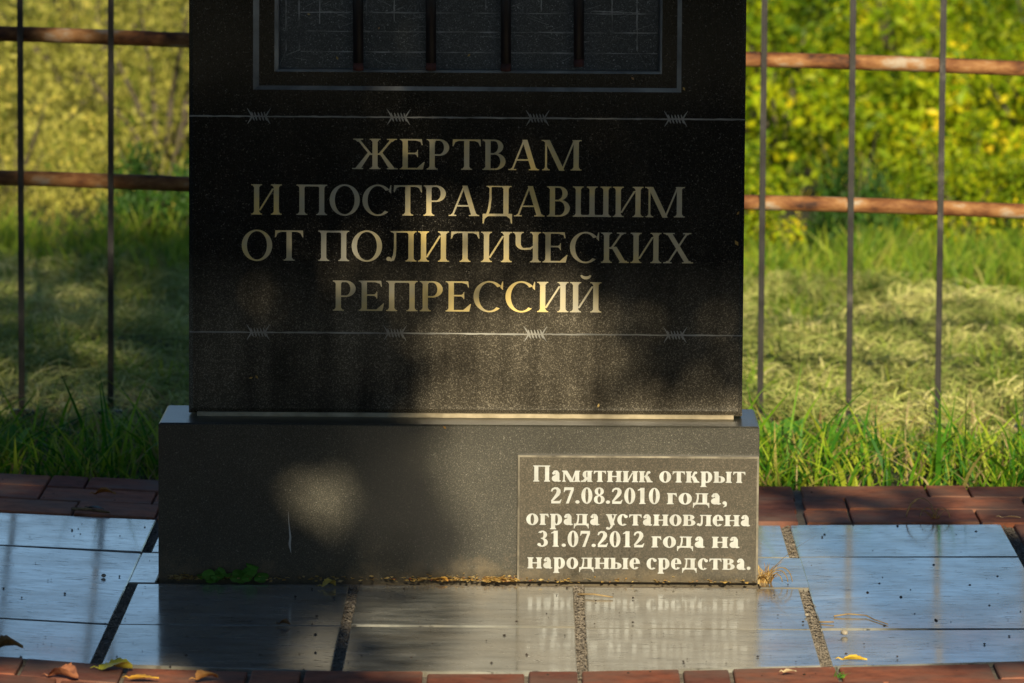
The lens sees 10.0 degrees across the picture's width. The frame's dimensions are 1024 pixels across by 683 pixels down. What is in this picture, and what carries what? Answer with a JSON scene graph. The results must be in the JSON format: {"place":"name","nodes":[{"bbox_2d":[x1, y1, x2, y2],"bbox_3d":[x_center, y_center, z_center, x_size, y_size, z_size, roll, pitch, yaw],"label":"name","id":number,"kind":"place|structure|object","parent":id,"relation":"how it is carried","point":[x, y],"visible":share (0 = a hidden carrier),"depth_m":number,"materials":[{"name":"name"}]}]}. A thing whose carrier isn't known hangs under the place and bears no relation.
{"place":"outdoors","nodes":[
{"label":"outdoors","id":0,"kind":"place"},
{"bbox_2d":[0,473,1023,682],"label":"pavement","id":1,"kind":"structure","parent":0,"point":[840,567],"depth_m":7.84,"materials":[{"name":"stone"}]},
{"bbox_2d":[0,635,22,647],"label":"fallen leaf","id":2,"kind":"object","parent":1,"relation":"on","point":[5,640],"visible":1,"depth_m":7.46,"materials":[{"name":"brown plant"}]},
{"bbox_2d":[41,662,77,677],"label":"fallen leaf","id":3,"kind":"object","parent":1,"relation":"on","point":[69,670],"visible":1,"depth_m":7.27,"materials":[{"name":"orange plant"}]},
{"bbox_2d":[71,507,109,512],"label":"twig","id":4,"kind":"object","parent":1,"relation":"on","point":[84,509],"visible":1,"depth_m":8.72,"materials":[{"name":"brown wood"}]},
{"bbox_2d":[85,505,103,508],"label":"fallen leaf","id":5,"kind":"object","parent":1,"relation":"on","point":[94,506],"visible":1,"depth_m":8.74,"materials":[{"name":"brown plant"}]},
{"bbox_2d":[89,487,115,493],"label":"fallen leaf","id":6,"kind":"object","parent":1,"relation":"on","point":[103,489],"visible":1,"depth_m":8.89,"materials":[{"name":"brown plant"}]},
{"bbox_2d":[90,658,132,669],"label":"fallen leaf","id":7,"kind":"object","parent":1,"relation":"on","point":[121,663],"visible":1,"depth_m":7.35,"materials":[{"name":"plant"}]},
{"bbox_2d":[122,674,158,678],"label":"fallen leaf","id":8,"kind":"object","parent":1,"relation":"on","point":[137,676],"visible":1,"depth_m":7.28,"materials":[{"name":"plant"}]},
{"bbox_2d":[189,669,217,679],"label":"fallen leaf","id":9,"kind":"object","parent":1,"relation":"on","point":[200,674],"visible":1,"depth_m":7.27,"materials":[{"name":"orange plant"}]},
{"bbox_2d":[197,563,268,583],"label":"ground weed","id":10,"kind":"object","parent":1,"relation":"on","point":[212,576],"visible":1,"depth_m":8.10,"materials":[{"name":"green plant"}]},
{"bbox_2d":[276,619,290,624],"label":"fallen leaf","id":11,"kind":"object","parent":1,"relation":"on","point":[284,621],"visible":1,"depth_m":7.72,"materials":[{"name":"brown plant"}]},
{"bbox_2d":[318,578,335,586],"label":"fallen leaf","id":12,"kind":"object","parent":1,"relation":"on","point":[327,581],"visible":1,"depth_m":8.05,"materials":[{"name":"green plant"}]},
{"bbox_2d":[158,0,759,586],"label":"memorial stele","id":13,"kind":"object","parent":1,"relation":"on","point":[466,288],"visible":1,"depth_m":8.14,"materials":[{"name":"stone"}]},
{"bbox_2d":[168,572,758,583],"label":"seed litter","id":14,"kind":"object","parent":1,"relation":"on","point":[503,578],"visible":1,"depth_m":8.10,"materials":[{"name":"brown plant"}]},
{"bbox_2d":[0,479,1023,676],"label":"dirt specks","id":15,"kind":"object","parent":1,"relation":"on","point":[546,613],"visible":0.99,"depth_m":7.78,"materials":[{"name":"black soil"}]},
{"bbox_2d":[65,467,1009,489],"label":"stray blades","id":16,"kind":"object","parent":1,"relation":"on","point":[90,477],"visible":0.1,"depth_m":9.11,"materials":[{"name":"green plant"}]},
{"bbox_2d":[92,522,1023,681],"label":"joint crumble","id":17,"kind":"object","parent":1,"relation":"on","point":[579,601],"visible":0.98,"depth_m":7.80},
{"bbox_2d":[578,593,612,597],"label":"twig","id":18,"kind":"object","parent":1,"relation":"on","point":[594,594],"visible":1,"depth_m":7.98,"materials":[{"name":"beige wood"}]},
{"bbox_2d":[756,567,792,581],"bbox_3d":[0.363,0.323,8.101,0.050,0.022,0.009,0,6,0],"label":"curled straw","id":19,"kind":"object","parent":1,"relation":"on","point":[777,574],"visible":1,"depth_m":8.10,"materials":[{"name":"beige plant"}]},
{"bbox_2d":[756,562,796,583],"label":"dry grass tuft","id":20,"kind":"object","parent":1,"relation":"on","point":[765,578],"visible":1,"depth_m":8.12,"materials":[{"name":"beige plant"}]},
{"bbox_2d":[758,539,809,582],"bbox_3d":[0.375,0.301,8.110,0.105,0.074,0.016,3,7,25],"label":"dry grass tuft","id":21,"kind":"object","parent":1,"relation":"on","point":[774,567],"visible":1,"depth_m":8.12,"materials":[{"name":"beige plant"}]},
{"bbox_2d":[779,668,795,672],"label":"fallen leaf","id":22,"kind":"object","parent":1,"relation":"on","point":[787,670],"visible":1,"depth_m":7.35,"materials":[{"name":"beige plant"}]},
{"bbox_2d":[819,621,833,622],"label":"twig","id":23,"kind":"object","parent":1,"relation":"on","point":[826,621],"visible":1,"depth_m":7.77,"materials":[{"name":"beige wood"}]},
{"bbox_2d":[834,671,848,677],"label":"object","id":24,"kind":"object","parent":1,"relation":"on","point":[842,675],"visible":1,"depth_m":7.36,"materials":[{"name":"green plant"}]},
{"bbox_2d":[841,630,847,634],"bbox_3d":[0.436,0.382,7.675,0.010,0.008,0.008,0,6,0],"label":"pebble","id":25,"kind":"object","parent":1,"relation":"on","point":[844,632],"visible":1,"depth_m":7.67,"materials":[{"name":"beige stone"}]},
{"bbox_2d":[835,654,866,659],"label":"fallen leaf","id":26,"kind":"object","parent":1,"relation":"on","point":[853,657],"visible":1,"depth_m":7.47,"materials":[{"name":"yellow plant"}]},
{"bbox_2d":[834,613,887,624],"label":"twig","id":27,"kind":"object","parent":1,"relation":"on","point":[859,615],"visible":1,"depth_m":7.82,"materials":[{"name":"brown wood"}]},
{"bbox_2d":[906,498,949,517],"bbox_3d":[0.620,0.249,8.730,0.066,0.030,0.012,0,6,-3],"label":"curled straw","id":28,"kind":"object","parent":1,"relation":"on","point":[913,501],"visible":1,"depth_m":8.73,"materials":[{"name":"plant"}]},
{"bbox_2d":[0,200,1023,316],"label":"meadow grass","id":29,"kind":"structure","parent":0,"point":[1006,252],"depth_m":12.26,"materials":[{"name":"green plant"}]},
{"bbox_2d":[0,0,1023,489],"bbox_3d":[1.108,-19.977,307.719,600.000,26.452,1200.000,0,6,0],"label":"ground","id":30,"kind":"structure","parent":0,"point":[782,216],"depth_m":11.66,"materials":[{"name":"plant"}]},
{"bbox_2d":[0,423,37,463],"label":"broadleaf plant","id":31,"kind":"object","parent":30,"relation":"on","point":[11,434],"visible":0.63,"depth_m":9.37,"materials":[{"name":"green plant"}]},
{"bbox_2d":[0,0,101,200],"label":"shrub","id":32,"kind":"object","parent":30,"relation":"on","point":[11,114],"visible":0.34,"depth_m":14.27,"materials":[{"name":"green plant"}]},
{"bbox_2d":[0,0,134,104],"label":"shrub","id":33,"kind":"object","parent":30,"relation":"on","point":[38,43],"visible":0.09,"depth_m":17.49,"materials":[{"name":"green plant"}]},
{"bbox_2d":[0,69,164,239],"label":"shrub","id":34,"kind":"object","parent":30,"relation":"on","point":[59,203],"visible":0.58,"depth_m":13.24,"materials":[{"name":"green plant"}]},
{"bbox_2d":[0,0,188,223],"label":"shrub","id":35,"kind":"object","parent":30,"relation":"on","point":[157,135],"visible":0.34,"depth_m":13.99,"materials":[{"name":"green plant"}]},
{"bbox_2d":[0,0,188,153],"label":"shrub","id":36,"kind":"object","parent":30,"relation":"on","point":[72,21],"visible":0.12,"depth_m":15.86,"materials":[{"name":"green plant"}]},
{"bbox_2d":[0,0,188,97],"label":"shrub","id":37,"kind":"object","parent":30,"relation":"on","point":[152,27],"visible":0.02,"depth_m":17.71,"materials":[{"name":"green plant"}]},
{"bbox_2d":[75,101,188,193],"bbox_3d":[-0.842,-0.464,14.391,0.476,0.264,0.386,0,6,0],"label":"bush","id":38,"kind":"object","parent":30,"relation":"on","point":[161,143],"visible":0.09,"depth_m":14.33,"materials":[{"name":"green plant"}]},
{"bbox_2d":[86,127,188,246],"bbox_3d":[-0.771,-0.311,12.709,0.312,0.315,0.223,0,6,0],"label":"bush","id":39,"kind":"object","parent":30,"relation":"on","point":[135,199],"visible":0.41,"depth_m":12.67,"materials":[{"name":"green plant"}]},
{"bbox_2d":[121,22,188,138],"bbox_3d":[-0.343,-0.867,15.635,1.474,0.842,1.201,-2,7,-19],"label":"shrub","id":40,"kind":"object","parent":30,"relation":"on","point":[162,91],"visible":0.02,"depth_m":15.40,"materials":[{"name":"green plant"}]},
{"bbox_2d":[0,1,1020,229],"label":"herbs","id":41,"kind":"object","parent":30,"relation":"on","point":[800,164],"visible":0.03,"depth_m":14.98,"materials":[{"name":"green plant"}]},
{"bbox_2d":[0,241,1023,447],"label":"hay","id":42,"kind":"object","parent":30,"relation":"on","point":[159,287],"visible":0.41,"depth_m":10.88,"materials":[{"name":"green plant"}]},
{"bbox_2d":[0,0,1023,442],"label":"iron fence","id":43,"kind":"object","parent":30,"relation":"on","point":[764,60],"visible":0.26,"depth_m":9.81,"materials":[{"name":"brown metal"}]},
{"bbox_2d":[0,406,1023,489],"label":"grass strip","id":44,"kind":"object","parent":30,"relation":"on","point":[54,456],"depth_m":9.28,"materials":[{"name":"green plant"}]},
{"bbox_2d":[0,364,1023,488],"bbox_3d":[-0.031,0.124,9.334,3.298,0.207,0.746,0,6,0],"label":"tall grass","id":45,"kind":"structure","parent":30,"relation":"on","point":[941,443],"depth_m":9.30,"materials":[{"name":"green plant"}]},
{"bbox_2d":[0,231,1023,429],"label":"hay sprouts","id":46,"kind":"object","parent":30,"relation":"on","point":[792,312],"visible":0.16,"depth_m":10.79,"materials":[{"name":"green plant"}]},
{"bbox_2d":[759,417,803,454],"bbox_3d":[0.441,0.160,9.507,0.090,0.082,0.143,6,9,42],"label":"broadleaf plant","id":47,"kind":"object","parent":30,"relation":"on","point":[784,427],"visible":0.34,"depth_m":9.51,"materials":[{"name":"green plant"}]},
{"bbox_2d":[744,134,822,269],"bbox_3d":[0.444,-0.321,12.852,0.590,0.360,0.617,-5,8,-37],"label":"shrub","id":48,"kind":"object","parent":30,"relation":"on","point":[751,186],"visible":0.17,"depth_m":12.84,"materials":[{"name":"green plant"}]},
{"bbox_2d":[746,0,857,167],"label":"shrub","id":49,"kind":"object","parent":30,"relation":"on","point":[817,153],"visible":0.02,"depth_m":15.47,"materials":[{"name":"green plant"}]},
{"bbox_2d":[808,414,867,448],"bbox_3d":[0.537,0.154,9.624,0.102,0.075,0.075,0,6,0],"label":"broadleaf plant","id":50,"kind":"object","parent":30,"relation":"on","point":[845,420],"visible":0.39,"depth_m":9.62,"materials":[{"name":"green plant"}]},
{"bbox_2d":[748,0,961,106],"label":"shrub","id":51,"kind":"object","parent":30,"relation":"on","point":[832,14],"depth_m":17.36,"materials":[{"name":"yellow plant"}]},
{"bbox_2d":[801,131,909,262],"bbox_3d":[0.749,-0.299,12.763,0.238,0.335,0.193,0,6,0],"label":"bush","id":52,"kind":"object","parent":30,"relation":"on","point":[866,190],"visible":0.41,"depth_m":12.74,"materials":[{"name":"green plant"}]},
{"bbox_2d":[745,0,1008,199],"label":"shrub","id":53,"kind":"object","parent":30,"relation":"on","point":[791,98],"visible":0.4,"depth_m":14.29,"materials":[{"name":"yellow plant"}]},
{"bbox_2d":[746,0,1023,163],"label":"shrub","id":54,"kind":"object","parent":30,"relation":"on","point":[958,6],"visible":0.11,"depth_m":15.85,"materials":[{"name":"green plant"}]},
{"bbox_2d":[796,0,1023,88],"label":"shrub","id":55,"kind":"object","parent":30,"relation":"on","point":[957,13],"visible":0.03,"depth_m":17.47,"materials":[{"name":"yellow plant"}]},
{"bbox_2d":[799,0,1023,221],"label":"shrub","id":56,"kind":"object","parent":30,"relation":"on","point":[1008,50],"visible":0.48,"depth_m":14.31,"materials":[{"name":"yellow plant"}]},
{"bbox_2d":[836,94,1023,253],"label":"shrub","id":57,"kind":"object","parent":30,"relation":"on","point":[1002,190],"visible":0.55,"depth_m":13.09,"materials":[{"name":"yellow plant"}]},
{"bbox_2d":[918,83,1023,190],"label":"bush","id":58,"kind":"object","parent":30,"relation":"on","point":[993,149],"visible":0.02,"depth_m":14.91,"materials":[{"name":"green plant"}]},
{"bbox_2d":[946,0,1023,109],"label":"shrub","id":59,"kind":"object","parent":30,"relation":"on","point":[978,34],"visible":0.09,"depth_m":15.91,"materials":[{"name":"green plant"}]},
{"bbox_2d":[999,432,1023,449],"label":"broadleaf plant","id":60,"kind":"object","parent":30,"relation":"on","point":[1022,433],"visible":0.09,"depth_m":9.54,"materials":[{"name":"green plant"}]},
{"bbox_2d":[914,506,946,518],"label":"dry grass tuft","id":61,"kind":"object","parent":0,"point":[933,517],"visible":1,"depth_m":8.73,"materials":[{"name":"brown plant"}]}
]}

